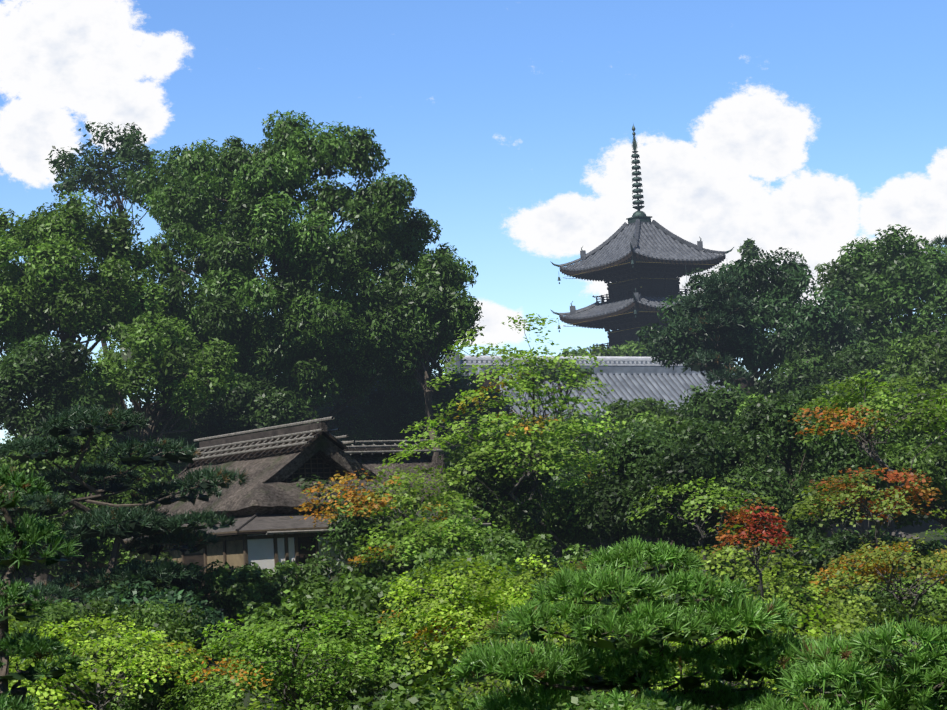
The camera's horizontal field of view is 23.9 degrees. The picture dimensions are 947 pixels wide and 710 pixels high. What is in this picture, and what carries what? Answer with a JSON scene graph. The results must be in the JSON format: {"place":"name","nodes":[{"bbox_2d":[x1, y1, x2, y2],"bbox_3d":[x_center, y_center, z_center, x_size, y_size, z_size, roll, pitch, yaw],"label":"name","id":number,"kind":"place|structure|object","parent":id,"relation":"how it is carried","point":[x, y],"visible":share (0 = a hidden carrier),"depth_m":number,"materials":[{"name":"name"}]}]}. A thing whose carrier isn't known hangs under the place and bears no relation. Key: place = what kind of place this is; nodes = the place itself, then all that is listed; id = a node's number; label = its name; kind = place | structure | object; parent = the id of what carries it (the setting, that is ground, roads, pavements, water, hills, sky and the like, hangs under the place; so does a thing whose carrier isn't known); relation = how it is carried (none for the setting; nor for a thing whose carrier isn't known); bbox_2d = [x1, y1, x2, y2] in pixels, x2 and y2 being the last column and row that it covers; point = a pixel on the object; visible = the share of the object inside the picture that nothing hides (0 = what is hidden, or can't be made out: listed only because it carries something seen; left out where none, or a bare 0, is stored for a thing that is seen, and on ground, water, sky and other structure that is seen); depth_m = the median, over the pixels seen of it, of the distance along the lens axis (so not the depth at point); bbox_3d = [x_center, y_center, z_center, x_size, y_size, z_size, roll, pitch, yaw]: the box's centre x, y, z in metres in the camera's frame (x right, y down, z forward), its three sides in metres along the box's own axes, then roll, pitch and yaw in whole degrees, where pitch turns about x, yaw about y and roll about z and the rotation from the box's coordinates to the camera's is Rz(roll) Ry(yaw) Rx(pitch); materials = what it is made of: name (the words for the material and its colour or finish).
{"place":"outdoors","nodes":[
{"label":"outdoors","id":0,"kind":"place"},
{"bbox_2d":[0,0,946,443],"label":"sky","id":1,"kind":"structure","parent":0,"point":[811,128],"materials":[{"name":"blue"}]},
{"bbox_2d":[3,511,946,709],"bbox_3d":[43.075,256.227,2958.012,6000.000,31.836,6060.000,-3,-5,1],"label":"terrain","id":2,"kind":"structure","parent":0,"point":[921,530],"depth_m":61.02,"materials":[{"name":"green plant"}]},
{"bbox_2d":[87,416,490,610],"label":"tea house","id":3,"kind":"structure","parent":2,"relation":"on","point":[274,463],"depth_m":66.18,"materials":[{"name":"brown wood"}]},
{"bbox_2d":[0,122,946,709],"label":"trees","id":4,"kind":"object","parent":2,"relation":"on","point":[712,432],"visible":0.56,"depth_m":71.44,"materials":[{"name":"green plant"}]},
{"bbox_2d":[0,235,946,709],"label":"pine trees","id":5,"kind":"object","parent":2,"relation":"on","point":[828,665],"visible":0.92,"depth_m":31.48,"materials":[{"name":"green plant"}]},
{"bbox_2d":[7,313,946,709],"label":"maple trees","id":6,"kind":"object","parent":2,"relation":"on","point":[265,637],"visible":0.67,"depth_m":50.77,"materials":[{"name":"green plant"}]},
{"bbox_2d":[125,109,871,411],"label":"broadleaf trees","id":7,"kind":"object","parent":2,"relation":"on","point":[369,321],"visible":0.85,"depth_m":101.20,"materials":[{"name":"green plant"}]},
{"bbox_2d":[444,340,749,430],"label":"hall","id":8,"kind":"structure","parent":2,"relation":"on","point":[628,378],"depth_m":139.27,"materials":[{"name":"tile"}]},
{"bbox_2d":[550,124,740,363],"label":"pagoda","id":9,"kind":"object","parent":2,"relation":"on","point":[641,262],"visible":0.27,"depth_m":197.50,"materials":[{"name":"tile"}]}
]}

